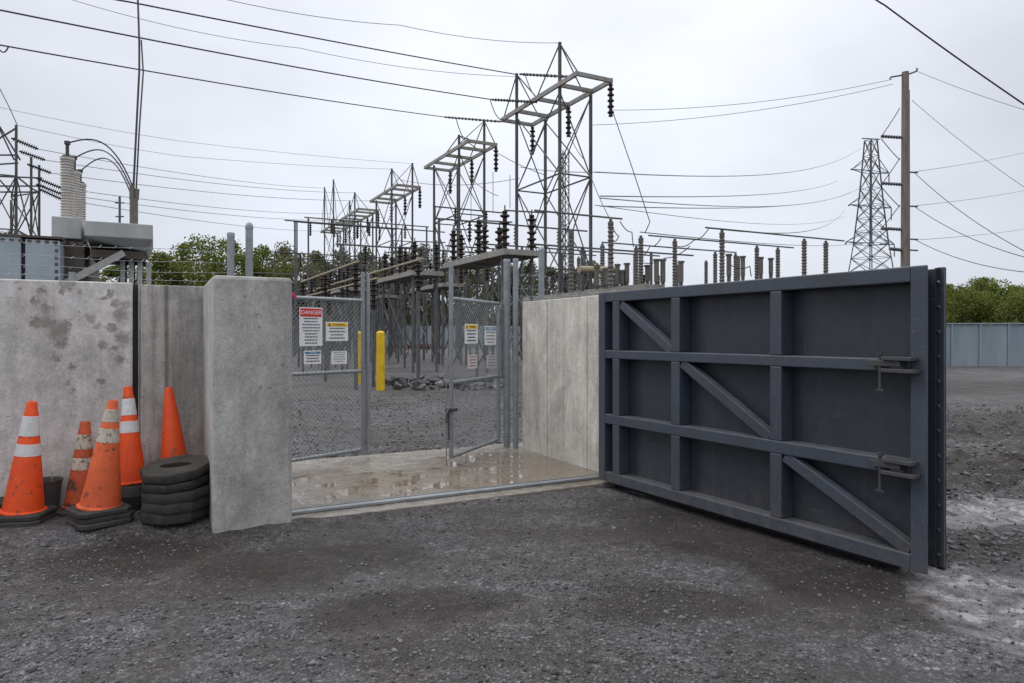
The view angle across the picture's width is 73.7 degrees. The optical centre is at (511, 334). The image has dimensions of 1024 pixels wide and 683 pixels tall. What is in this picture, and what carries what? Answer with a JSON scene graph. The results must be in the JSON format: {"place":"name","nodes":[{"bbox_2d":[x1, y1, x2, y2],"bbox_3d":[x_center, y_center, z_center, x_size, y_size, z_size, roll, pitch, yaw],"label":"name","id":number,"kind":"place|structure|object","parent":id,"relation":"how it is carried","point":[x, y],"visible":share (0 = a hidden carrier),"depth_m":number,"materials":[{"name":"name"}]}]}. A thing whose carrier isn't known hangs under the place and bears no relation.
{"place":"outdoors","nodes":[
{"label":"outdoors","id":0,"kind":"place"},
{"bbox_2d":[0,347,1023,682],"bbox_3d":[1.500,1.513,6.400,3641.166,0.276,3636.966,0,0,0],"label":"ground","id":1,"kind":"structure","parent":0,"point":[722,547],"depth_m":4.18,"materials":[{"name":"gravel"}]},
{"bbox_2d":[0,401,57,527],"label":"traffic cone","id":2,"kind":"object","parent":1,"relation":"on","point":[23,505],"visible":1,"depth_m":5.26,"materials":[{"name":"plastic"}]},
{"bbox_2d":[0,125,60,235],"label":"lattice gantry","id":3,"kind":"object","parent":1,"relation":"on","point":[13,216],"visible":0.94,"depth_m":30.71,"materials":[{"name":"metal"}]},
{"bbox_2d":[0,233,82,280],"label":"cooler bank","id":4,"kind":"structure","parent":1,"relation":"on","point":[16,261],"depth_m":13.71,"materials":[{"name":"blue paint"}]},
{"bbox_2d":[43,471,63,506],"bbox_3d":[-3.825,1.280,5.600,0.246,0.347,0.246,0,0,0],"label":"bucket","id":5,"kind":"object","parent":1,"relation":"on","point":[52,488],"visible":0.46,"depth_m":5.56,"materials":[{"name":"plastic"}]},
{"bbox_2d":[0,279,132,505],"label":"concrete wall","id":6,"kind":"structure","parent":1,"relation":"on","point":[66,355],"depth_m":5.77,"materials":[{"name":"concrete"}]},
{"bbox_2d":[56,421,92,516],"bbox_3d":[-3.558,1.080,5.622,0.320,0.736,0.320,0,0,-29],"label":"traffic cone","id":7,"kind":"object","parent":1,"relation":"on","point":[82,456],"visible":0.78,"depth_m":5.56,"materials":[{"name":"plastic"}]},
{"bbox_2d":[66,400,134,530],"bbox_3d":[-3.181,0.972,5.279,0.394,0.943,0.394,0,0,41],"label":"traffic cone","id":8,"kind":"object","parent":1,"relation":"on","point":[100,504],"visible":1,"depth_m":5.20,"materials":[{"name":"plastic"}]},
{"bbox_2d":[52,140,152,284],"bbox_3d":[-9.856,-1.370,16.710,1.900,5.740,4.850,0,0,-28],"label":"power transformer","id":9,"kind":"object","parent":1,"relation":"on","point":[70,224],"visible":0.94,"depth_m":14.86,"materials":[{"name":"metal"}]},
{"bbox_2d":[133,0,139,184],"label":"overhead wire","id":10,"kind":"object","parent":9,"relation":"attached to","point":[136,124],"visible":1,"depth_m":15.98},
{"bbox_2d":[135,40,143,188],"bbox_3d":[-8.643,-5.043,15.867,0.098,4.092,1.221,0,0,-23],"label":"overhead wire","id":11,"kind":"object","parent":9,"relation":"attached to","point":[140,115],"visible":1,"depth_m":15.73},
{"bbox_2d":[0,240,226,281],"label":"wire fence","id":12,"kind":"object","parent":1,"relation":"on","point":[72,276],"visible":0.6,"depth_m":6.59,"materials":[{"name":"metal"}]},
{"bbox_2d":[99,265,153,284],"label":"tree","id":13,"kind":"object","parent":1,"relation":"on","point":[110,271],"visible":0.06,"depth_m":59.26,"materials":[{"name":"green plant"}]},
{"bbox_2d":[119,386,144,510],"bbox_3d":[-3.191,0.939,5.720,0.365,1.015,0.365,0,0,-11],"label":"traffic cone","id":14,"kind":"object","parent":1,"relation":"on","point":[131,459],"visible":0.79,"depth_m":5.67,"materials":[{"name":"plastic"}]},
{"bbox_2d":[127,250,190,285],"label":"tree","id":15,"kind":"object","parent":1,"relation":"on","point":[160,267],"visible":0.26,"depth_m":57.95,"materials":[{"name":"green plant"}]},
{"bbox_2d":[138,285,203,465],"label":"concrete wall","id":16,"kind":"structure","parent":1,"relation":"on","point":[170,335],"depth_m":6.16,"materials":[{"name":"concrete"}]},
{"bbox_2d":[133,284,137,418],"bbox_3d":[-3.400,0.675,6.172,0.034,2.250,0.230,0,0,-28],"label":"joint strip","id":17,"kind":"object","parent":16,"relation":"attached to","point":[135,340],"visible":0.36,"depth_m":6.07,"materials":[{"name":"rubber"}]},
{"bbox_2d":[160,387,186,458],"bbox_3d":[-2.917,0.950,5.927,0.397,0.996,0.397,0,0,-23],"label":"traffic cone","id":18,"kind":"object","parent":1,"relation":"on","point":[172,442],"visible":0.45,"depth_m":5.88,"materials":[{"name":"plastic"}]},
{"bbox_2d":[140,506,208,524],"bbox_3d":[-2.686,1.403,5.436,0.523,0.081,0.507,0,1,-7],"label":"rubber ring","id":19,"kind":"object","parent":1,"relation":"on","point":[167,519],"visible":0.51,"depth_m":5.23,"materials":[{"name":"rubber"}]},
{"bbox_2d":[142,494,209,514],"bbox_3d":[-2.667,1.319,5.432,0.534,0.078,0.518,-1,2,-4],"label":"rubber ring","id":20,"kind":"object","parent":19,"relation":"on","point":[190,506],"visible":0.45,"depth_m":5.23,"materials":[{"name":"rubber"}]},
{"bbox_2d":[141,482,209,504],"bbox_3d":[-2.664,1.238,5.432,0.542,0.074,0.526,-2,4,-3],"label":"rubber ring","id":21,"kind":"object","parent":20,"relation":"on","point":[203,490],"visible":0.45,"depth_m":5.23,"materials":[{"name":"rubber"}]},
{"bbox_2d":[142,472,209,494],"bbox_3d":[-2.673,1.152,5.429,0.518,0.066,0.502,-3,7,-5],"label":"rubber ring","id":22,"kind":"object","parent":21,"relation":"on","point":[176,487],"visible":0.41,"depth_m":5.23,"materials":[{"name":"rubber"}]},
{"bbox_2d":[140,454,209,484],"bbox_3d":[-2.673,1.065,5.432,0.535,0.068,0.519,-4,10,-10],"label":"rubber ring","id":23,"kind":"object","parent":22,"relation":"on","point":[175,469],"visible":0.98,"depth_m":5.34,"materials":[{"name":"rubber"}]},
{"bbox_2d":[154,243,217,285],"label":"tree","id":24,"kind":"object","parent":1,"relation":"on","point":[182,254],"visible":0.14,"depth_m":61.41,"materials":[{"name":"green plant"}]},
{"bbox_2d":[166,233,244,285],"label":"tree","id":25,"kind":"object","parent":1,"relation":"on","point":[216,266],"visible":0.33,"depth_m":58.99,"materials":[{"name":"green plant"}]},
{"bbox_2d":[198,238,267,278],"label":"tree","id":26,"kind":"object","parent":1,"relation":"on","point":[240,255],"visible":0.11,"depth_m":63.57,"materials":[{"name":"green plant"}]},
{"bbox_2d":[203,275,291,532],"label":"concrete pillar","id":27,"kind":"structure","parent":1,"relation":"on","point":[247,386],"depth_m":5.30,"materials":[{"name":"concrete"}]},
{"bbox_2d":[245,222,252,276],"bbox_3d":[-2.784,0.203,7.233,0.084,2.795,0.084,0,0,0],"label":"fence post","id":28,"kind":"object","parent":1,"relation":"on","point":[248,249],"visible":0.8,"depth_m":7.20,"materials":[{"name":"metal"}]},
{"bbox_2d":[292,272,369,461],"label":"chain link gate","id":29,"kind":"structure","parent":28,"relation":"attached to","point":[343,371],"depth_m":8.15,"materials":[{"name":"metal"}]},
{"bbox_2d":[299,307,321,345],"bbox_3d":[-2.282,-0.094,7.757,0.008,0.439,0.298,0,0,41],"label":"warning sign","id":30,"kind":"object","parent":29,"relation":"attached to","point":[310,326],"visible":1,"depth_m":7.75,"materials":[{"name":"metal"}]},
{"bbox_2d":[304,350,320,363],"bbox_3d":[-2.269,0.254,7.772,0.008,0.154,0.225,0,0,41],"label":"warning sign","id":31,"kind":"object","parent":29,"relation":"attached to","point":[312,357],"visible":1,"depth_m":7.77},
{"bbox_2d":[326,322,347,340],"bbox_3d":[-2.054,-0.041,8.020,0.008,0.224,0.304,0,0,41],"label":"warning sign","id":32,"kind":"object","parent":29,"relation":"attached to","point":[336,331],"visible":1,"depth_m":8.02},
{"bbox_2d":[331,351,346,363],"bbox_3d":[-2.035,0.266,8.043,0.007,0.154,0.216,0,0,41],"label":"warning sign","id":33,"kind":"object","parent":29,"relation":"attached to","point":[338,357],"visible":1,"depth_m":8.04,"materials":[{"name":"grey"}]},
{"bbox_2d":[237,243,303,310],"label":"tree","id":34,"kind":"object","parent":1,"relation":"on","point":[266,249],"visible":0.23,"depth_m":65.81,"materials":[{"name":"green plant"}]},
{"bbox_2d":[259,241,321,333],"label":"tree","id":35,"kind":"object","parent":1,"relation":"on","point":[283,249],"visible":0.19,"depth_m":71.55,"materials":[{"name":"green plant"}]},
{"bbox_2d":[273,251,332,319],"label":"tree","id":36,"kind":"object","parent":1,"relation":"on","point":[317,280],"visible":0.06,"depth_m":94.77,"materials":[{"name":"green plant"}]},
{"bbox_2d":[293,250,336,324],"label":"tree","id":37,"kind":"object","parent":1,"relation":"on","point":[317,256],"visible":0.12,"depth_m":107.64,"materials":[{"name":"green plant"}]},
{"bbox_2d":[309,276,349,369],"bbox_3d":[-8.254,-0.475,30.780,1.340,4.150,2.440,0,0,-28],"label":"steel rack","id":38,"kind":"object","parent":1,"relation":"on","point":[311,285],"visible":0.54,"depth_m":30.04,"materials":[{"name":"grey metal"}]},
{"bbox_2d":[299,260,360,389],"bbox_3d":[-6.062,-0.218,22.165,0.270,3.636,8.100,0,0,-28],"label":"bus pipe","id":39,"kind":"object","parent":1,"relation":"on","point":[355,279],"visible":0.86,"depth_m":19.61,"materials":[{"name":"metal"}]},
{"bbox_2d":[270,251,397,352],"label":"support","id":40,"kind":"object","parent":1,"relation":"on","point":[300,260],"visible":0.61,"depth_m":56.09,"materials":[{"name":"metal"}]},
{"bbox_2d":[296,277,377,387],"bbox_3d":[-7.053,-0.068,26.217,0.270,3.336,13.000,0,0,-28],"label":"bus pipe","id":41,"kind":"object","parent":1,"relation":"on","point":[373,300],"visible":0.64,"depth_m":20.79,"materials":[{"name":"metal"}]},
{"bbox_2d":[320,179,353,348],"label":"lattice tower","id":42,"kind":"structure","parent":1,"relation":"on","point":[337,232],"depth_m":70.09,"materials":[{"name":"metal"}]},
{"bbox_2d":[296,222,394,352],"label":"support","id":43,"kind":"object","parent":1,"relation":"on","point":[334,231],"visible":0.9,"depth_m":58.59,"materials":[{"name":"metal"}]},
{"bbox_2d":[328,262,370,362],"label":"switch platform","id":44,"kind":"structure","parent":1,"relation":"on","point":[338,279],"depth_m":37.77,"materials":[{"name":"metal"}]},
{"bbox_2d":[339,192,379,346],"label":"lattice tower","id":45,"kind":"structure","parent":1,"relation":"on","point":[355,210],"depth_m":61.46,"materials":[{"name":"metal"}]},
{"bbox_2d":[284,220,444,355],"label":"support","id":46,"kind":"object","parent":1,"relation":"on","point":[295,221],"visible":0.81,"depth_m":49.27,"materials":[{"name":"metal"}]},
{"bbox_2d":[304,217,428,352],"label":"support","id":47,"kind":"object","parent":1,"relation":"on","point":[369,229],"visible":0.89,"depth_m":53.85,"materials":[{"name":"metal"}]},
{"bbox_2d":[316,257,424,378],"bbox_3d":[-6.078,-0.343,26.727,0.270,3.886,15.000,0,0,-28],"label":"bus pipe","id":48,"kind":"object","parent":1,"relation":"on","point":[418,281],"visible":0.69,"depth_m":20.49,"materials":[{"name":"metal"}]},
{"bbox_2d":[359,272,390,361],"bbox_3d":[-8.062,-0.975,39.908,1.340,5.150,2.440,0,0,-28],"label":"steel rack","id":49,"kind":"object","parent":1,"relation":"on","point":[388,318],"visible":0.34,"depth_m":39.17,"materials":[{"name":"grey metal"}]},
{"bbox_2d":[376,331,384,390],"bbox_3d":[-3.586,0.699,18.627,0.228,1.622,0.228,0,0,0],"label":"bollard","id":50,"kind":"object","parent":1,"relation":"on","point":[380,360],"visible":1,"depth_m":18.53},
{"bbox_2d":[344,251,422,324],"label":"tree","id":51,"kind":"object","parent":1,"relation":"on","point":[378,274],"visible":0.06,"depth_m":87.46,"materials":[{"name":"green plant"}]},
{"bbox_2d":[371,276,399,357],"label":"switch platform","id":52,"kind":"structure","parent":1,"relation":"on","point":[391,297],"depth_m":43.91,"materials":[{"name":"metal"}]},
{"bbox_2d":[370,163,421,354],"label":"lattice tower","id":53,"kind":"structure","parent":1,"relation":"on","point":[411,191],"depth_m":52.02,"materials":[{"name":"metal"}]},
{"bbox_2d":[293,325,519,347],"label":"sheet wall","id":54,"kind":"structure","parent":1,"relation":"on","point":[446,335],"depth_m":81.87,"materials":[{"name":"metal"}]},
{"bbox_2d":[377,238,444,372],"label":"switch platform","id":55,"kind":"structure","parent":1,"relation":"on","point":[405,277],"depth_m":28.52,"materials":[{"name":"metal"}]},
{"bbox_2d":[384,255,440,325],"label":"tree","id":56,"kind":"object","parent":1,"relation":"on","point":[421,321],"visible":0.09,"depth_m":88.12,"materials":[{"name":"green plant"}]},
{"bbox_2d":[336,243,499,359],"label":"support","id":57,"kind":"object","parent":1,"relation":"on","point":[364,256],"visible":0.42,"depth_m":40.63,"materials":[{"name":"metal"}]},
{"bbox_2d":[348,267,489,371],"bbox_3d":[-6.227,-0.768,37.369,0.270,4.736,24.000,0,0,-28],"label":"bus pipe","id":58,"kind":"object","parent":1,"relation":"on","point":[487,277],"visible":0.3,"depth_m":32.32,"materials":[{"name":"grey metal"}]},
{"bbox_2d":[407,243,454,324],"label":"tree","id":59,"kind":"object","parent":1,"relation":"on","point":[419,253],"visible":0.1,"depth_m":104.19,"materials":[{"name":"green plant"}]},
{"bbox_2d":[410,256,464,365],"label":"switch platform","id":60,"kind":"structure","parent":1,"relation":"on","point":[443,285],"depth_m":34.79,"materials":[{"name":"metal"}]},
{"bbox_2d":[414,264,482,325],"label":"tree","id":61,"kind":"object","parent":1,"relation":"on","point":[446,296],"visible":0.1,"depth_m":91.31,"materials":[{"name":"green plant"}]},
{"bbox_2d":[292,442,613,518],"bbox_3d":[-0.990,1.650,7.449,3.950,0.300,2.720,0,0,-28],"label":"concrete apron","id":62,"kind":"object","parent":1,"relation":"on","point":[324,481],"visible":0.28,"depth_m":7.24,"materials":[{"name":"concrete"}]},
{"bbox_2d":[227,232,234,275],"bbox_3d":[-2.930,0.268,7.112,0.078,2.665,0.078,0,0,0],"label":"fence post","id":63,"kind":"object","parent":62,"relation":"on","point":[230,253],"visible":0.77,"depth_m":7.08,"materials":[{"name":"metal"}]},
{"bbox_2d":[292,474,598,514],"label":"gate sill","id":64,"kind":"structure","parent":62,"relation":"on","point":[311,509],"depth_m":6.31,"materials":[{"name":"metal"}]},
{"bbox_2d":[503,259,509,446],"bbox_3d":[-0.068,0.292,9.150,0.095,2.615,0.095,0,0,0],"label":"fence post","id":65,"kind":"object","parent":62,"relation":"on","point":[506,262],"visible":0.88,"depth_m":9.11,"materials":[{"name":"metal"}]},
{"bbox_2d":[445,265,499,465],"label":"chain link gate","id":66,"kind":"structure","parent":65,"relation":"attached to","point":[450,410],"depth_m":8.31,"materials":[{"name":"metal"}]},
{"bbox_2d":[465,324,477,343],"bbox_3d":[-0.490,-0.015,8.264,0.009,0.236,0.370,0,0,21],"label":"warning sign","id":67,"kind":"object","parent":66,"relation":"attached to","point":[471,333],"visible":1,"depth_m":8.26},
{"bbox_2d":[484,326,495,344],"bbox_3d":[-0.276,0.006,8.806,0.009,0.245,0.371,0,0,22],"label":"warning sign","id":68,"kind":"object","parent":66,"relation":"attached to","point":[489,335],"visible":1,"depth_m":8.78,"materials":[{"name":"grey"}]},
{"bbox_2d":[513,258,518,447],"bbox_3d":[0.049,0.292,9.076,0.076,2.615,0.076,0,0,0],"label":"fence post","id":69,"kind":"object","parent":62,"relation":"on","point":[515,352],"visible":0.88,"depth_m":9.04,"materials":[{"name":"metal"}]},
{"bbox_2d":[522,295,598,471],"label":"concrete wall","id":70,"kind":"structure","parent":62,"relation":"on","point":[560,379],"depth_m":8.13,"materials":[{"name":"concrete"}]},
{"bbox_2d":[444,269,471,355],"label":"steel rack","id":71,"kind":"object","parent":1,"relation":"on","point":[470,274],"visible":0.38,"depth_m":48.07,"materials":[{"name":"grey metal"}]},
{"bbox_2d":[424,121,498,360],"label":"lattice tower","id":72,"kind":"structure","parent":1,"relation":"on","point":[483,151],"depth_m":40.64,"materials":[{"name":"metal"}]},
{"bbox_2d":[0,44,443,116],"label":"overhead wire","id":73,"kind":"object","parent":72,"relation":"attached to","point":[199,79],"visible":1,"depth_m":26.91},
{"bbox_2d":[454,266,519,325],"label":"tree","id":74,"kind":"object","parent":1,"relation":"on","point":[473,279],"visible":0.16,"depth_m":90.11,"materials":[{"name":"green plant"}]},
{"bbox_2d":[443,205,542,378],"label":"switch platform","id":75,"kind":"structure","parent":1,"relation":"on","point":[482,259],"depth_m":21.36,"materials":[{"name":"metal"}]},
{"bbox_2d":[482,263,537,325],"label":"tree","id":76,"kind":"object","parent":1,"relation":"on","point":[524,281],"visible":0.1,"depth_m":90.73,"materials":[{"name":"green plant"}]},
{"bbox_2d":[435,217,587,363],"bbox_3d":[0.204,-2.275,37.911,9.500,7.749,0.260,0,0,-28],"label":"support","id":77,"kind":"object","parent":1,"relation":"on","point":[469,239],"visible":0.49,"depth_m":36.19,"materials":[{"name":"metal"}]},
{"bbox_2d":[500,260,557,325],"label":"tree","id":78,"kind":"object","parent":1,"relation":"on","point":[525,266],"visible":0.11,"depth_m":104.68,"materials":[{"name":"green plant"}]},
{"bbox_2d":[511,271,549,359],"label":"steel rack","id":79,"kind":"object","parent":1,"relation":"on","point":[526,287],"visible":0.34,"depth_m":40.88,"materials":[{"name":"grey metal"}]},
{"bbox_2d":[538,246,544,300],"bbox_3d":[0.402,0.193,9.351,0.088,2.815,0.088,0,0,0],"label":"fence post","id":80,"kind":"object","parent":1,"relation":"on","point":[541,250],"visible":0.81,"depth_m":9.32,"materials":[{"name":"metal"}]},
{"bbox_2d":[500,42,613,356],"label":"lattice tower","id":81,"kind":"structure","parent":1,"relation":"on","point":[560,84],"depth_m":30.95,"materials":[{"name":"metal"}]},
{"bbox_2d":[73,0,515,76],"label":"overhead wire","id":82,"kind":"object","parent":81,"relation":"attached to","point":[287,46],"visible":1,"depth_m":29.20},
{"bbox_2d":[116,0,515,74],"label":"overhead wire","id":83,"kind":"object","parent":81,"relation":"attached to","point":[300,34],"visible":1,"depth_m":24.51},
{"bbox_2d":[229,0,537,42],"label":"overhead wire","id":84,"kind":"object","parent":81,"relation":"attached to","point":[379,23],"visible":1,"depth_m":25.55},
{"bbox_2d":[492,98,536,103],"bbox_3d":[0.099,-11.113,32.400,2.465,0.622,0.140,0,0,29],"label":"strain insulator","id":85,"kind":"object","parent":81,"relation":"attached to","point":[512,100],"visible":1,"depth_m":32.38,"materials":[{"name":"ceramic"}]},
{"bbox_2d":[0,9,491,99],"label":"overhead wire","id":86,"kind":"object","parent":85,"relation":"attached to","point":[223,53],"visible":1,"depth_m":23.28,"materials":[{"name":"metal"}]},
{"bbox_2d":[562,150,568,291],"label":"lattice mast","id":87,"kind":"object","parent":1,"relation":"on","point":[563,207],"visible":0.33,"depth_m":44.10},
{"bbox_2d":[487,243,659,359],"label":"support","id":88,"kind":"object","parent":1,"relation":"on","point":[522,247],"visible":0.28,"depth_m":40.99,"materials":[{"name":"metal"}]},
{"bbox_2d":[523,219,635,301],"bbox_3d":[2.383,-1.250,26.355,0.950,5.700,6.500,0,0,-28],"label":"insulator stand","id":89,"kind":"object","parent":1,"relation":"on","point":[571,293],"visible":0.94,"depth_m":24.84,"materials":[{"name":"grey metal"}]},
{"bbox_2d":[577,266,615,290],"bbox_3d":[3.560,-0.625,28.043,1.908,4.450,0.294,0,0,-28],"label":"pipe","id":90,"kind":"object","parent":1,"relation":"on","point":[581,270],"visible":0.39,"depth_m":27.67,"materials":[{"name":"metal"}]},
{"bbox_2d":[534,243,693,283],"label":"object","id":91,"kind":"object","parent":1,"relation":"on","point":[651,267],"visible":0.48,"depth_m":36.58,"materials":[{"name":"metal"}]},
{"bbox_2d":[574,235,663,291],"bbox_3d":[4.200,-1.150,28.490,0.950,5.500,5.400,0,0,-28],"label":"insulator stand","id":92,"kind":"object","parent":1,"relation":"on","point":[640,285],"visible":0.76,"depth_m":26.73,"materials":[{"name":"grey metal"}]},
{"bbox_2d":[634,230,724,285],"bbox_3d":[6.879,-1.225,28.763,0.950,5.650,6.600,0,0,-28],"label":"insulator stand","id":93,"kind":"object","parent":1,"relation":"on","point":[721,257],"visible":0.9,"depth_m":28.66,"materials":[{"name":"ceramic"}]},
{"bbox_2d":[705,227,844,241],"bbox_3d":[10.920,-4.100,27.886,8.000,0.068,0.068,0,0,-28],"label":"bus tube","id":94,"kind":"object","parent":93,"relation":"on","point":[773,234],"visible":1,"depth_m":27.68,"materials":[{"name":"metal"}]},
{"bbox_2d":[713,239,828,282],"bbox_3d":[11.730,-1.225,31.300,2.300,5.650,6.600,0,0,-28],"label":"insulator stand","id":95,"kind":"object","parent":1,"relation":"on","point":[778,258],"visible":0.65,"depth_m":30.91,"materials":[{"name":"ceramic"}]},
{"bbox_2d":[648,235,793,247],"bbox_3d":[9.427,-4.100,30.095,8.600,0.068,0.068,0,0,-28],"label":"bus tube","id":96,"kind":"object","parent":95,"relation":"on","point":[719,241],"visible":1,"depth_m":29.81,"materials":[{"name":"metal"}]},
{"bbox_2d":[599,265,945,574],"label":"steel gate","id":97,"kind":"structure","parent":1,"relation":"on","point":[810,409],"depth_m":5.08,"materials":[{"name":"metal"}]},
{"bbox_2d":[881,68,917,266],"bbox_3d":[17.033,-5.066,30.000,1.606,13.332,0.420,0,0,0],"label":"utility pole","id":98,"kind":"object","parent":1,"relation":"on","point":[904,229],"visible":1,"depth_m":29.88,"materials":[{"name":"grey wood"}]},
{"bbox_2d":[946,283,995,324],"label":"tree","id":99,"kind":"object","parent":1,"relation":"on","point":[962,298],"visible":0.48,"depth_m":53.99,"materials":[{"name":"green plant"}]},
{"bbox_2d":[955,276,1008,324],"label":"tree","id":100,"kind":"object","parent":1,"relation":"on","point":[979,283],"visible":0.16,"depth_m":56.45,"materials":[{"name":"green plant"}]},
{"bbox_2d":[946,323,1023,366],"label":"sheet fence","id":101,"kind":"object","parent":1,"relation":"on","point":[979,344],"visible":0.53,"depth_m":32.61,"materials":[{"name":"metal"}]},
{"bbox_2d":[959,278,1023,324],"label":"tree","id":102,"kind":"object","parent":1,"relation":"on","point":[995,287],"visible":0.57,"depth_m":52.96,"materials":[{"name":"green plant"}]},
{"bbox_2d":[988,288,1023,324],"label":"tree","id":103,"kind":"object","parent":1,"relation":"on","point":[1016,301],"visible":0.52,"depth_m":50.80,"materials":[{"name":"green plant"}]},
{"bbox_2d":[0,0,1023,316],"label":"sky","id":104,"kind":"structure","parent":0,"point":[666,55],"materials":[{"name":"grey"}]},
{"bbox_2d":[845,138,894,271],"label":"transmission tower","id":105,"kind":"structure","parent":0,"point":[870,221],"depth_m":129.59,"materials":[{"name":"metal"}]},
{"bbox_2d":[599,181,836,196],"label":"overhead wire","id":106,"kind":"object","parent":105,"relation":"attached to","point":[695,196],"visible":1,"depth_m":41.88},
{"bbox_2d":[600,192,850,206],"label":"overhead wire","id":107,"kind":"object","parent":105,"relation":"attached to","point":[705,205],"visible":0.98,"depth_m":46.15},
{"bbox_2d":[595,148,860,176],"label":"overhead wire","id":108,"kind":"object","parent":105,"relation":"attached to","point":[701,176],"visible":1,"depth_m":42.82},
{"bbox_2d":[875,0,1023,104],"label":"overhead wire","id":109,"kind":"object","parent":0,"point":[949,52],"visible":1,"depth_m":10.99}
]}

